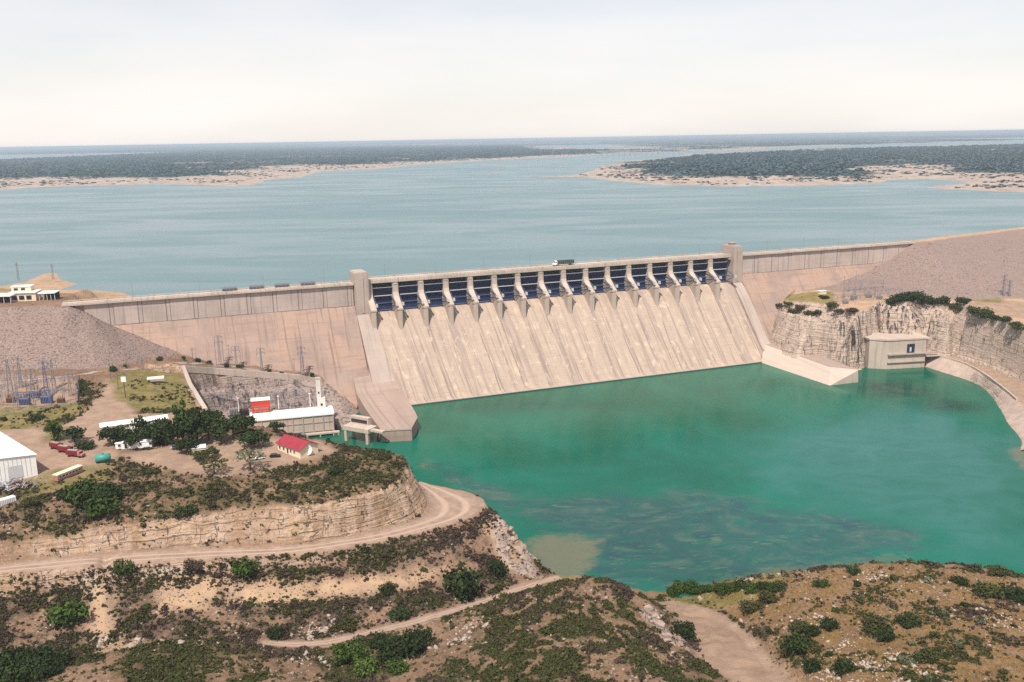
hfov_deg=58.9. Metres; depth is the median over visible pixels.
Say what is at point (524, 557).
boulder
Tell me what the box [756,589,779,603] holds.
bush
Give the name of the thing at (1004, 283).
lattice pylon
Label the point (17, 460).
warehouse
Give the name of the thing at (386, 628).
track
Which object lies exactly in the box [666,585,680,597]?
bush
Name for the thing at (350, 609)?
shrub
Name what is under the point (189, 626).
shrub
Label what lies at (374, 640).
bush
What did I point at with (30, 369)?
lattice mast
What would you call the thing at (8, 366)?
lattice mast
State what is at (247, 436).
tree
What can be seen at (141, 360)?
lattice pylon
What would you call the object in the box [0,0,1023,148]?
sky
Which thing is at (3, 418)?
bush
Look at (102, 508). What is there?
bush
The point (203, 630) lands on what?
shrub
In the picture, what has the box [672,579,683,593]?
bush
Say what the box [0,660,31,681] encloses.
bush
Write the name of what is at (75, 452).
old truck
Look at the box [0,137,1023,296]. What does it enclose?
lake water
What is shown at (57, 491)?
bush
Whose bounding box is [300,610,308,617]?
shrub
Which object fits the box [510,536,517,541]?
boulder
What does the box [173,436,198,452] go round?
tree
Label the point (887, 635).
bush
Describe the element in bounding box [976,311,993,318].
bush
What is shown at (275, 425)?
tree
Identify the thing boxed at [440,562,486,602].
bush
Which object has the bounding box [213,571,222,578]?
shrub
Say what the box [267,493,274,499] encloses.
shrub
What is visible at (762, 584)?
bush
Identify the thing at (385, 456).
bush
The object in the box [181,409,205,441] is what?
tree
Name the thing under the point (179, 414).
tree
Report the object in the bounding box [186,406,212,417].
tree
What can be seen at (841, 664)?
bush
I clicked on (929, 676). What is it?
shrub
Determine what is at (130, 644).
boulder
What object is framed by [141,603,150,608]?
shrub
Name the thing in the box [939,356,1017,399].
retaining wall
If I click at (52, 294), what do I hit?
canopy
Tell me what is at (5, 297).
canopy
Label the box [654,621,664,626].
boulder
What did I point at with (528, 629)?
rubble
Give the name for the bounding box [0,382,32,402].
switchyard gantry
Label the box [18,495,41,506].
bush
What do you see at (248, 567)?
bush
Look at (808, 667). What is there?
bush
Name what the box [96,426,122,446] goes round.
tree
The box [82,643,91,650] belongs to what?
shrub
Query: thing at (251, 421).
tree
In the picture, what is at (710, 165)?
woodland
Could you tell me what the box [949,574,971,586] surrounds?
bush
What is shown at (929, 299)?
bush
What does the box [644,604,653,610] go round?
boulder
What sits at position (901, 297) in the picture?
bush
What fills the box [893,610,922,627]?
bush
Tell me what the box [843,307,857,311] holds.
bush
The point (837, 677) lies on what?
rubble
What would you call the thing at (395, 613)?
bush
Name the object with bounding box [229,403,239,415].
transformer
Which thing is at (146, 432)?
tree
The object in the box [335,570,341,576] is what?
shrub
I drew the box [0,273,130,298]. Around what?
shore ground
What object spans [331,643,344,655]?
bush
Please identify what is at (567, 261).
truck
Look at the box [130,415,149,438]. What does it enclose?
tree
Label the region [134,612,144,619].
shrub
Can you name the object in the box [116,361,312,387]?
fence
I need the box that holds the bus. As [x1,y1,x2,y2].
[52,464,82,480]
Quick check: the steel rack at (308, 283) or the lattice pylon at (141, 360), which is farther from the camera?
the steel rack at (308, 283)
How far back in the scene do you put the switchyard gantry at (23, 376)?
459.06 m
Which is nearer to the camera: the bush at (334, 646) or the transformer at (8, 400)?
the bush at (334, 646)
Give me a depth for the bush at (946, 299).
689.36 m
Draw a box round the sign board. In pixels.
[121,377,125,396]
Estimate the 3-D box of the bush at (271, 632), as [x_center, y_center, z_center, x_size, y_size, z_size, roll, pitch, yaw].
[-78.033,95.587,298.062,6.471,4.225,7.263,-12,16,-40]
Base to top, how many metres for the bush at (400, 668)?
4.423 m
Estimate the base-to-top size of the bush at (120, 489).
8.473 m
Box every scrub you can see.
[0,378,1023,681]
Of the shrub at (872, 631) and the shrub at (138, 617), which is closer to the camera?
the shrub at (872, 631)
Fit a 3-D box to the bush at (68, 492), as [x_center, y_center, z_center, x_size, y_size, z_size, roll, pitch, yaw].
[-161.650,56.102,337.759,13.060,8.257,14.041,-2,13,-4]
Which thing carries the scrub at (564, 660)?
on the hillside
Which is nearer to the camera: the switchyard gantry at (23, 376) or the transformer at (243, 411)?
the switchyard gantry at (23, 376)
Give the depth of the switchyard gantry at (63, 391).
448.22 m
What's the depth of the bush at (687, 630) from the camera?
291.42 m
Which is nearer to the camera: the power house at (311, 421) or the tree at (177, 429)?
the tree at (177, 429)
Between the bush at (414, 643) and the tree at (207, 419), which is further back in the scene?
the tree at (207, 419)
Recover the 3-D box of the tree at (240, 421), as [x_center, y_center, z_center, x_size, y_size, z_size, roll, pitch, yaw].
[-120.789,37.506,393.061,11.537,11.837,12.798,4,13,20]
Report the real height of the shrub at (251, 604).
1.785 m
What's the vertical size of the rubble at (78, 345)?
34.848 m
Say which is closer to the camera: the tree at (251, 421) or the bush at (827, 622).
the bush at (827, 622)
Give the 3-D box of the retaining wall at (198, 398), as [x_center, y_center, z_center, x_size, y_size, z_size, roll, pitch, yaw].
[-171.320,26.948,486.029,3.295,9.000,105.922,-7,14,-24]
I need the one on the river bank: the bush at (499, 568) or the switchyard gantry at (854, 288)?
the switchyard gantry at (854, 288)
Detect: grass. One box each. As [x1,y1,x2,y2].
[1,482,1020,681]
[709,562,1023,681]
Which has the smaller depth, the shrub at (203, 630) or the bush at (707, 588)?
the shrub at (203, 630)
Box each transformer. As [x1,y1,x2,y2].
[6,394,15,403]
[18,393,31,405]
[28,386,40,399]
[40,391,54,404]
[56,396,65,403]
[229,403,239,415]
[240,405,249,416]
[849,293,857,299]
[865,291,871,297]
[876,294,882,299]
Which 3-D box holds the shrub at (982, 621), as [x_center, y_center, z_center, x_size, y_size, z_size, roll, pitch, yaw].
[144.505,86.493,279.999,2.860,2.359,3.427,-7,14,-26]
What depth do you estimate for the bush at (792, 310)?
707.97 m
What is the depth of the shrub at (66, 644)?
291.39 m
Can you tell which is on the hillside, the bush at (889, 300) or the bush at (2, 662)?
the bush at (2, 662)
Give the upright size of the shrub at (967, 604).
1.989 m
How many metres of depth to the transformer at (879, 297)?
693.40 m
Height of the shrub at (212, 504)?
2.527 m
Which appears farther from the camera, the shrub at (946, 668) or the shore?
the shore
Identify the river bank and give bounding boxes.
[770,227,1023,449]
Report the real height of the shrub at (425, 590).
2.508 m
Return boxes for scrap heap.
[0,476,46,491]
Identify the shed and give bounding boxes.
[191,444,205,452]
[817,290,825,293]
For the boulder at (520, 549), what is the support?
on the hillside
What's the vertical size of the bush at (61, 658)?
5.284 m
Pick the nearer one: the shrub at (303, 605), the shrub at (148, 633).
the shrub at (148, 633)
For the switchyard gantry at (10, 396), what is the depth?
443.26 m
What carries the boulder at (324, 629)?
on the hillside
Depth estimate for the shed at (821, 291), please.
720.20 m
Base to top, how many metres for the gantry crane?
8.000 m
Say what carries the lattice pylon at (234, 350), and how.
on the hillside
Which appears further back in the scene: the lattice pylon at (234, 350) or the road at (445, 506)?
the lattice pylon at (234, 350)
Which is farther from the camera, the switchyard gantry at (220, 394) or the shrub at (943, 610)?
the switchyard gantry at (220, 394)
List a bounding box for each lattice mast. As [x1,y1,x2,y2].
[1,359,14,396]
[13,356,23,387]
[25,367,34,388]
[38,360,49,394]
[46,358,56,389]
[64,371,73,395]
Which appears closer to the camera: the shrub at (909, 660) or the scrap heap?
the shrub at (909, 660)
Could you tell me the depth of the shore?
3193.32 m
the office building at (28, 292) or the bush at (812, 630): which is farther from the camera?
the office building at (28, 292)
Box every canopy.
[0,293,15,302]
[37,290,59,300]
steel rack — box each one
[222,286,236,291]
[249,284,263,289]
[274,283,288,286]
[300,281,314,285]
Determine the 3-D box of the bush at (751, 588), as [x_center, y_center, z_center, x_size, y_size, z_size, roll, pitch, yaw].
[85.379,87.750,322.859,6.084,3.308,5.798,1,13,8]
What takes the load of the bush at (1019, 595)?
on the hillside
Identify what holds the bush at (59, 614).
on the hillside
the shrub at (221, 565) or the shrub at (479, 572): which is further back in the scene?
the shrub at (479, 572)
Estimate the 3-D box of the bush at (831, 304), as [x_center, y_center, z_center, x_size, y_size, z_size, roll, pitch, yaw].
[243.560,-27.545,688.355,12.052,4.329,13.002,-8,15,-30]
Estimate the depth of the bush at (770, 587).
319.74 m
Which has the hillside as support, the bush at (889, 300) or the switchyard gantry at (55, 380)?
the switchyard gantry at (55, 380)
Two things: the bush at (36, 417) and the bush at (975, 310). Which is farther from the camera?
the bush at (975, 310)
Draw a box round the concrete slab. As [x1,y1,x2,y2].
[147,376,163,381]
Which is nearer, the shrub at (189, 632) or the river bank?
the shrub at (189, 632)
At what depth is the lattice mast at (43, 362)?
456.81 m
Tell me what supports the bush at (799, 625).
on the hillside
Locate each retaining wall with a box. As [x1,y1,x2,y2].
[181,365,207,409]
[185,366,314,381]
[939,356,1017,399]
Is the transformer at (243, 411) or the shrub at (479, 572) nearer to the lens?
the shrub at (479, 572)
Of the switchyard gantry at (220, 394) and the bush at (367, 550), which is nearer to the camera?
the bush at (367, 550)
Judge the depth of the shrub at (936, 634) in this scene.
271.93 m
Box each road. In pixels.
[0,362,315,387]
[0,482,486,580]
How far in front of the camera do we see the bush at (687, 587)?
339.97 m
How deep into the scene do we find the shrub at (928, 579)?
309.15 m
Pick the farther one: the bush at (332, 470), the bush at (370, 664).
the bush at (332, 470)
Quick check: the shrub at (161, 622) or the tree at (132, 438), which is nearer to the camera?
the shrub at (161, 622)
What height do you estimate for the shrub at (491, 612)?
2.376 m
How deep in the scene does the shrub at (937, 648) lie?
261.52 m
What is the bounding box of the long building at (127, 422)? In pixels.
[99,414,167,428]
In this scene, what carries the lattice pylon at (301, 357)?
on the hillside
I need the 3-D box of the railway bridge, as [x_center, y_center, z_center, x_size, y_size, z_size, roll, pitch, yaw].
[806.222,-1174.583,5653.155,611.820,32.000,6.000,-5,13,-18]
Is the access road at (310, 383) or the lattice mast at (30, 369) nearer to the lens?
the lattice mast at (30, 369)
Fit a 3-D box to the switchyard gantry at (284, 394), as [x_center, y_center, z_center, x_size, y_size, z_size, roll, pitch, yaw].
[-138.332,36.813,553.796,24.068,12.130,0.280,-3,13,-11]
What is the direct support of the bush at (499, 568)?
on the hillside
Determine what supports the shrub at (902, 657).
on the hillside
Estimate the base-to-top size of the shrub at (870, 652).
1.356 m
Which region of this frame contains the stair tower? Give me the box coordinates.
[315,377,325,408]
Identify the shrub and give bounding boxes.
[43,603,51,608]
[58,642,68,648]
[70,510,78,516]
[82,517,91,522]
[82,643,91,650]
[107,632,117,638]
[127,508,134,514]
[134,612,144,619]
[138,608,148,614]
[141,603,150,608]
[141,616,151,621]
[141,630,152,636]
[157,619,167,625]
[182,624,192,632]
[184,608,192,612]
[187,630,195,635]
[196,628,206,633]
[208,501,215,507]
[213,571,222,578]
[217,562,225,568]
[236,627,245,633]
[244,601,253,607]
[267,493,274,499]
[267,601,276,605]
[277,482,285,487]
[280,623,290,630]
[281,570,291,575]
[282,608,289,615]
[288,600,295,606]
[298,601,308,607]
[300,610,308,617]
[311,566,319,573]
[328,626,338,632]
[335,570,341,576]
[346,605,352,612]
[374,592,382,598]
[394,597,402,603]
[423,588,430,594]
[475,570,483,575]
[488,609,495,614]
[765,628,773,634]
[808,637,817,644]
[812,647,820,653]
[825,650,832,656]
[854,580,861,586]
[867,627,876,633]
[867,650,875,654]
[889,574,898,580]
[897,655,906,660]
[904,656,914,664]
[911,672,919,679]
[917,677,928,681]
[919,639,927,645]
[923,576,932,582]
[926,673,933,679]
[928,597,937,604]
[929,631,940,637]
[933,606,942,615]
[933,646,941,651]
[937,661,947,666]
[938,608,947,615]
[943,652,951,658]
[944,665,952,671]
[952,638,962,645]
[953,647,964,653]
[959,652,968,658]
[960,601,970,607]
[973,617,985,623]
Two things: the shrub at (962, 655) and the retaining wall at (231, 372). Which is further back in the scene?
the retaining wall at (231, 372)
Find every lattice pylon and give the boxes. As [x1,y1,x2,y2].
[137,356,146,367]
[215,335,222,364]
[231,345,239,365]
[256,347,264,370]
[297,346,304,374]
[1001,274,1007,294]
[1007,280,1012,294]
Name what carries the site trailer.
on the hillside
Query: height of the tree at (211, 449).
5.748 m
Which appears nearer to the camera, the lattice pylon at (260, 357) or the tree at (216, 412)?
the tree at (216, 412)
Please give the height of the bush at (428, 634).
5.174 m
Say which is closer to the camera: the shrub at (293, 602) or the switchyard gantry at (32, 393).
the shrub at (293, 602)
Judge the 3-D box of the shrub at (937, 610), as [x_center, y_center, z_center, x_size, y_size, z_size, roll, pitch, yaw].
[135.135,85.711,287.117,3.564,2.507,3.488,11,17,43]
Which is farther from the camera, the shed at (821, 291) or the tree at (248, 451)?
the shed at (821, 291)
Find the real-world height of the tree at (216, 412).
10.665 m
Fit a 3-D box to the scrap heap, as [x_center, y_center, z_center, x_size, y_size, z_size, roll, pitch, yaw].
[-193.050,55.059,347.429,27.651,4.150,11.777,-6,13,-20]
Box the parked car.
[269,453,280,457]
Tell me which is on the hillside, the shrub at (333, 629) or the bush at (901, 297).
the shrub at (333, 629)
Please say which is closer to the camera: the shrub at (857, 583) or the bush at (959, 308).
the shrub at (857, 583)
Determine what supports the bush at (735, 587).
on the hillside
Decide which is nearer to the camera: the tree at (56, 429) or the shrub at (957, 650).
the shrub at (957, 650)
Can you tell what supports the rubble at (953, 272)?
on the river bank
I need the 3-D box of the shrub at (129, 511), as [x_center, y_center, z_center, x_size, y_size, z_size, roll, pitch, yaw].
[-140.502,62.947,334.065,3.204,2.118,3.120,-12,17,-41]
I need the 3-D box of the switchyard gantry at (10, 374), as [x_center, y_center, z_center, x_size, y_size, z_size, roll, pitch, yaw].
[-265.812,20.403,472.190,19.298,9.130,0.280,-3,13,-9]
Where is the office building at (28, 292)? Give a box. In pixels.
[8,284,41,301]
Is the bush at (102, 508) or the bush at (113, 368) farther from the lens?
the bush at (113, 368)
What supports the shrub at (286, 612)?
on the hillside
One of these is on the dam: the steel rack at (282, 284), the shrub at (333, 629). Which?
the steel rack at (282, 284)
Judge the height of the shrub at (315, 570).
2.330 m
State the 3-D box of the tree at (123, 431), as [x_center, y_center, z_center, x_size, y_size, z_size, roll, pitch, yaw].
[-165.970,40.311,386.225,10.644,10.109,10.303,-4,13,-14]
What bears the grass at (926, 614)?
on the hillside
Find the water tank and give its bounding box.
[95,453,110,463]
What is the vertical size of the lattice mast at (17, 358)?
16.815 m
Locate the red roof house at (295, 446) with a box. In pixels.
[275,434,317,458]
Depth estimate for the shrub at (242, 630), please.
298.82 m
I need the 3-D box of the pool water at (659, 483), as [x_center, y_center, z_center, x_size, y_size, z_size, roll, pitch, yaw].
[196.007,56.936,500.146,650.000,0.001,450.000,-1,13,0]
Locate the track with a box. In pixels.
[267,575,561,647]
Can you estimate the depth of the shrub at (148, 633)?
297.23 m
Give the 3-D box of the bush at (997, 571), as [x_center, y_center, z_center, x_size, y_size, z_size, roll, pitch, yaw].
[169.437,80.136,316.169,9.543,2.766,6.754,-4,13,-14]
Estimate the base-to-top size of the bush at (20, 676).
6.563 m
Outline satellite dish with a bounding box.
[307,444,311,454]
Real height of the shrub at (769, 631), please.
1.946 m
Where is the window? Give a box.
[907,344,914,352]
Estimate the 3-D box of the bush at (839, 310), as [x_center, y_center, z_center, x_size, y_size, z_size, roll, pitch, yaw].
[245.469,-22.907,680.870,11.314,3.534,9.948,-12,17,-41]
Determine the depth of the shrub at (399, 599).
319.24 m
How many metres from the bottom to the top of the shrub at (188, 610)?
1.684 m
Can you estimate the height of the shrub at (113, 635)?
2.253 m
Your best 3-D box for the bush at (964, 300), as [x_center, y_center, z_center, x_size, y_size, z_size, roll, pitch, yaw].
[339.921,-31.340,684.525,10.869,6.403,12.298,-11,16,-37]
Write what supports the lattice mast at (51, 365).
on the hillside
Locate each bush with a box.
[0,415,7,420]
[0,644,36,670]
[0,648,20,667]
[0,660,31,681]
[11,652,54,681]
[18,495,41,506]
[18,640,56,672]
[28,414,45,420]
[37,662,64,677]
[41,646,72,667]
[43,596,91,628]
[53,486,71,500]
[59,478,95,504]
[71,478,117,511]
[72,439,96,450]
[83,495,121,517]
[94,479,126,500]
[108,365,117,371]
[113,557,135,576]
[171,504,199,516]
[182,557,204,572]
[229,555,260,577]
[265,624,284,641]
[326,464,343,474]
[330,635,370,664]
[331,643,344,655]
[335,614,358,631]
[353,654,379,678]
[362,545,370,552]
[367,630,391,648]
[376,634,410,662]
[377,452,390,459]
[377,581,397,595]
[385,657,410,676]
[387,605,411,621]
[396,628,427,659]
[415,627,433,640]
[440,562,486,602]
[486,557,509,578]
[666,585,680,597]
[669,619,696,639]
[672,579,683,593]
[680,580,699,594]
[691,582,705,594]
[700,583,711,592]
[715,581,733,595]
[729,582,743,591]
[731,579,753,588]
[738,598,765,613]
[744,581,759,593]
[754,580,767,590]
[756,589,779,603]
[765,581,777,591]
[766,579,787,591]
[774,631,810,654]
[785,308,801,312]
[788,618,810,632]
[794,304,805,308]
[802,310,815,314]
[802,657,822,673]
[804,625,822,636]
[810,578,831,587]
[818,616,839,631]
[825,301,839,307]
[830,655,855,675]
[832,309,843,312]
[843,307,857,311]
[846,564,861,574]
[862,614,889,630]
[876,626,897,641]
[884,297,895,303]
[889,293,907,301]
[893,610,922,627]
[899,291,918,301]
[906,290,926,301]
[913,648,940,663]
[919,295,933,303]
[929,297,939,304]
[937,295,950,304]
[948,303,957,308]
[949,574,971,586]
[954,297,971,303]
[954,304,962,310]
[965,306,994,314]
[970,580,1005,599]
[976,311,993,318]
[986,564,1009,576]
[990,314,1000,319]
[997,315,1012,321]
[1001,584,1023,604]
[1007,321,1022,325]
[1011,323,1023,329]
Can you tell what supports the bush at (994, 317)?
on the river bank
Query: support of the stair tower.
on the power house at (311, 421)
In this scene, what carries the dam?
on the hillside
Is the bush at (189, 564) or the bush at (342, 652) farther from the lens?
the bush at (189, 564)
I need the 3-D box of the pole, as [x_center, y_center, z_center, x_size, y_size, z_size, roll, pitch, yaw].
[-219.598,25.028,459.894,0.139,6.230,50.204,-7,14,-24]
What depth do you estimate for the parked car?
374.00 m
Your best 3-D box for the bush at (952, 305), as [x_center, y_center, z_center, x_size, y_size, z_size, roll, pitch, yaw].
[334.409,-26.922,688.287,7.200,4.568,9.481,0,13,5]
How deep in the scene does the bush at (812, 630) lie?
281.36 m
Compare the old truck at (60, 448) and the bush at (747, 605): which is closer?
the bush at (747, 605)
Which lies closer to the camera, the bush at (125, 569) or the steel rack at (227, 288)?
the bush at (125, 569)
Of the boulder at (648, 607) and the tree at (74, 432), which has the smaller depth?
the boulder at (648, 607)
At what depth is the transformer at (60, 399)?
446.50 m
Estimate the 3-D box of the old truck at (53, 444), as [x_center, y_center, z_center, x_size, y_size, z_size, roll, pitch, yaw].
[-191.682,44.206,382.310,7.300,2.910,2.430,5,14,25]
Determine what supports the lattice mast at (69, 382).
on the hillside
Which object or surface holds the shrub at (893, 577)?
on the hillside
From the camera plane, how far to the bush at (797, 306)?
706.15 m
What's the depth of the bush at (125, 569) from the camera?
316.71 m
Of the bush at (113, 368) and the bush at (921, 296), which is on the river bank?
the bush at (921, 296)
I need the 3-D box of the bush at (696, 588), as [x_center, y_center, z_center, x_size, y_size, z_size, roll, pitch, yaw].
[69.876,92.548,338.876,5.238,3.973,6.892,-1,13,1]
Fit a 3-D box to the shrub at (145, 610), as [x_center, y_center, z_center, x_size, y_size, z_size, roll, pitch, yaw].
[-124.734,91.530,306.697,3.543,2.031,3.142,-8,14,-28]
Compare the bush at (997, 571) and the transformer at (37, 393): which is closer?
the bush at (997, 571)
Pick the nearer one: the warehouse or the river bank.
the warehouse
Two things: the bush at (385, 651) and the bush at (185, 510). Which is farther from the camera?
the bush at (185, 510)
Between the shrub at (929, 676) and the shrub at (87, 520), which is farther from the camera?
the shrub at (87, 520)
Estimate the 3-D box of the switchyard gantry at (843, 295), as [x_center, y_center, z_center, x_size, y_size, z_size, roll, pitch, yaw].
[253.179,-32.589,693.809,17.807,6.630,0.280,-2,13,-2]
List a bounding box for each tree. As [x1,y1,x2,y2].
[43,419,63,440]
[61,426,86,441]
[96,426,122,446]
[111,424,134,441]
[123,434,142,445]
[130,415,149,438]
[140,420,164,446]
[151,417,174,445]
[161,422,190,442]
[169,398,188,438]
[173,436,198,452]
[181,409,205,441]
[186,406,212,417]
[189,450,210,459]
[196,413,220,439]
[198,455,228,473]
[203,445,219,457]
[206,418,232,443]
[208,409,224,421]
[222,414,246,438]
[233,414,256,432]
[233,447,265,469]
[235,431,257,447]
[249,430,269,447]
[268,422,284,432]
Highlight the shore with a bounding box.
[0,139,1023,191]
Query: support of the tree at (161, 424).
on the hillside
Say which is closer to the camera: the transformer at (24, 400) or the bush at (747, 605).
the bush at (747, 605)
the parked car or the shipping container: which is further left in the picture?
the shipping container
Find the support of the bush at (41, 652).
on the hillside
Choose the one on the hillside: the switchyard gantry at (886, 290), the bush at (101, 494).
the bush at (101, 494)
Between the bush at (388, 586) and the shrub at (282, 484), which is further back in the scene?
the shrub at (282, 484)
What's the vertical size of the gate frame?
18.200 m
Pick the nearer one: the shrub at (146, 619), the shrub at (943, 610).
the shrub at (943, 610)
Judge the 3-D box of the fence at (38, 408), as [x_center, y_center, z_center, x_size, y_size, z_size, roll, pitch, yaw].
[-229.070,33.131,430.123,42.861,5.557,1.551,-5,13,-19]
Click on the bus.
(77, 469)
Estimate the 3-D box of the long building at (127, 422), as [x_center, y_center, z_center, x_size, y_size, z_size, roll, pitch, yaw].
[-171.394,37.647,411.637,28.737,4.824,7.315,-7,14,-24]
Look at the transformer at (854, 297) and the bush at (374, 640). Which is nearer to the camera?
the bush at (374, 640)
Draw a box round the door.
[7,465,23,479]
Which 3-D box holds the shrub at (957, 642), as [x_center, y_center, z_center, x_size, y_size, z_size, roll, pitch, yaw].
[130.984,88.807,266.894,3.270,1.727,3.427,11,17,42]
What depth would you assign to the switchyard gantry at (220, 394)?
545.59 m
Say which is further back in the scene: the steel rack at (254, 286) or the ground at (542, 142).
the ground at (542, 142)
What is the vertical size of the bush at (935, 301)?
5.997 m
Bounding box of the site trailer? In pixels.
[115,438,152,448]
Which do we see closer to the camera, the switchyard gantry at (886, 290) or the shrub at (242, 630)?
the shrub at (242, 630)
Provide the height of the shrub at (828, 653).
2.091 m
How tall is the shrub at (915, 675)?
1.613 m
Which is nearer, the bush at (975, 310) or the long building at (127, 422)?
the long building at (127, 422)
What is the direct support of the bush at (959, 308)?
on the river bank
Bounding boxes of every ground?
[0,131,1023,154]
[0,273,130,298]
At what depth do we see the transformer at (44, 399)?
445.96 m
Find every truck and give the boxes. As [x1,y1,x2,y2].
[49,441,62,448]
[56,445,72,452]
[65,449,84,457]
[552,259,573,265]
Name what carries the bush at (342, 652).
on the hillside
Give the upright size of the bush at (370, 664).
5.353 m
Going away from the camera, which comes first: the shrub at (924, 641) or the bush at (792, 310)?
the shrub at (924, 641)
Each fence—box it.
[1,400,78,415]
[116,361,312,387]
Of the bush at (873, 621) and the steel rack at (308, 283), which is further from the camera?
the steel rack at (308, 283)
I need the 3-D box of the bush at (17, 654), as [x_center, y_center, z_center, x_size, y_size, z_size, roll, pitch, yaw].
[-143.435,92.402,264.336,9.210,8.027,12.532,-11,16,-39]
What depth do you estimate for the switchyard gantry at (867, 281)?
722.63 m
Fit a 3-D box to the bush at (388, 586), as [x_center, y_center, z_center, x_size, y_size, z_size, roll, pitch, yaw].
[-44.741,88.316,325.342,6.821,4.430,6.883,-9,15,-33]
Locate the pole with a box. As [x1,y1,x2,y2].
[78,376,79,404]
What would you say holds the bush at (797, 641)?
on the hillside
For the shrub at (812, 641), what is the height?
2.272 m
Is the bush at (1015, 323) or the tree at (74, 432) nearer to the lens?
the tree at (74, 432)
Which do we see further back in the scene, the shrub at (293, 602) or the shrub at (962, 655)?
the shrub at (293, 602)
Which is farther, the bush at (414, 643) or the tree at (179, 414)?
the tree at (179, 414)
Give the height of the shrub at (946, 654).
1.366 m
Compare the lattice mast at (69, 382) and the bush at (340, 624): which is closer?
the bush at (340, 624)
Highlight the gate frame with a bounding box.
[343,414,385,444]
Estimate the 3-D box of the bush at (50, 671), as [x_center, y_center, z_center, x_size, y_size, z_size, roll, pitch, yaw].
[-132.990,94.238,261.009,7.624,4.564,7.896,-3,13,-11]
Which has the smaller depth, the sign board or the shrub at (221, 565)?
the shrub at (221, 565)
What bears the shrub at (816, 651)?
on the hillside
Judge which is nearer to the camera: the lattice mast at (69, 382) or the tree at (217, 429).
the tree at (217, 429)
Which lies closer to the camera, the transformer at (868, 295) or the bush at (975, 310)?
the bush at (975, 310)
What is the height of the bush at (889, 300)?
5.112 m
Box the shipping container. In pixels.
[0,495,15,506]
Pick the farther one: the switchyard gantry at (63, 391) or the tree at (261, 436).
the switchyard gantry at (63, 391)
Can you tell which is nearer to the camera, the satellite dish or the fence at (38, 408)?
the satellite dish
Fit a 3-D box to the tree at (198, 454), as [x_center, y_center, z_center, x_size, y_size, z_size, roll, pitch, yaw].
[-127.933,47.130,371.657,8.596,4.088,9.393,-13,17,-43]
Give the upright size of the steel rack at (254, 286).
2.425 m
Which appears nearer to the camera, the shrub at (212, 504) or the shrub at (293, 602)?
the shrub at (293, 602)
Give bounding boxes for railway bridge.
[596,149,684,154]
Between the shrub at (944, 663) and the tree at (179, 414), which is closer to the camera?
the shrub at (944, 663)
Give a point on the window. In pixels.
(910, 347)
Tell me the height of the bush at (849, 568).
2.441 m
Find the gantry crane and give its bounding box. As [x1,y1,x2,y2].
[251,396,269,413]
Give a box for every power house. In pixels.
[250,405,339,437]
[864,331,941,368]
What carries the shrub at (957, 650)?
on the hillside
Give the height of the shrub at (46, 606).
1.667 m
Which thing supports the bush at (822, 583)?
on the hillside
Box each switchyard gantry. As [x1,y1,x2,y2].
[0,371,21,387]
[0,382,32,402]
[0,391,15,406]
[3,373,38,396]
[16,390,51,409]
[32,375,78,393]
[49,386,77,402]
[212,391,241,409]
[266,390,305,409]
[831,294,853,301]
[844,286,875,296]
[847,280,883,291]
[874,288,902,297]
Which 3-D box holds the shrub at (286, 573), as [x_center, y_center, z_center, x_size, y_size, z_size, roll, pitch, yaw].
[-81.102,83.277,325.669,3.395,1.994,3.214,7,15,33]
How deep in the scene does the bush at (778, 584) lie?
319.32 m
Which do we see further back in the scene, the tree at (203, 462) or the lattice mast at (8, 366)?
the lattice mast at (8, 366)
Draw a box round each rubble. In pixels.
[0,305,177,369]
[2,435,1023,681]
[34,518,1021,681]
[802,239,1023,298]
[851,320,1023,384]
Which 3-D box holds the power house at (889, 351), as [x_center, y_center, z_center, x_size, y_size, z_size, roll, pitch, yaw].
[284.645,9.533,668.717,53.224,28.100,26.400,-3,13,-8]
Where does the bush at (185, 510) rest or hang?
on the hillside
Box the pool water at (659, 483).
[306,363,1023,598]
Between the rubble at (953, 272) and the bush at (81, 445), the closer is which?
the bush at (81, 445)
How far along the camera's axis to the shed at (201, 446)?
376.31 m
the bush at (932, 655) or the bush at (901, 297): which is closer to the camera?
the bush at (932, 655)
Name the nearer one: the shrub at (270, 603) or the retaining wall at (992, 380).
the shrub at (270, 603)
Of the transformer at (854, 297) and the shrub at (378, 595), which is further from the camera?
the transformer at (854, 297)
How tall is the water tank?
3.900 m
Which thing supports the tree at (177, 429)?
on the hillside
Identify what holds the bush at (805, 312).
on the river bank
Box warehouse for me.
[0,432,37,481]
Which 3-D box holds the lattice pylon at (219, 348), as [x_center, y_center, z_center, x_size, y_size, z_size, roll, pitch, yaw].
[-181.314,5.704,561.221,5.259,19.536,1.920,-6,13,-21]
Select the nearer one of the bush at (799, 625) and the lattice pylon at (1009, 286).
the bush at (799, 625)
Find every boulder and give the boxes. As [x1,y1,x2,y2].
[126,642,135,647]
[319,626,328,632]
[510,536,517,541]
[514,545,525,554]
[519,554,528,560]
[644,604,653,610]
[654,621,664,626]
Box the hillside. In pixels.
[0,293,1023,681]
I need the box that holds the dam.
[61,240,916,441]
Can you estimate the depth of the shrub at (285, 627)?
301.29 m
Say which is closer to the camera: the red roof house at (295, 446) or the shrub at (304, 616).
the shrub at (304, 616)

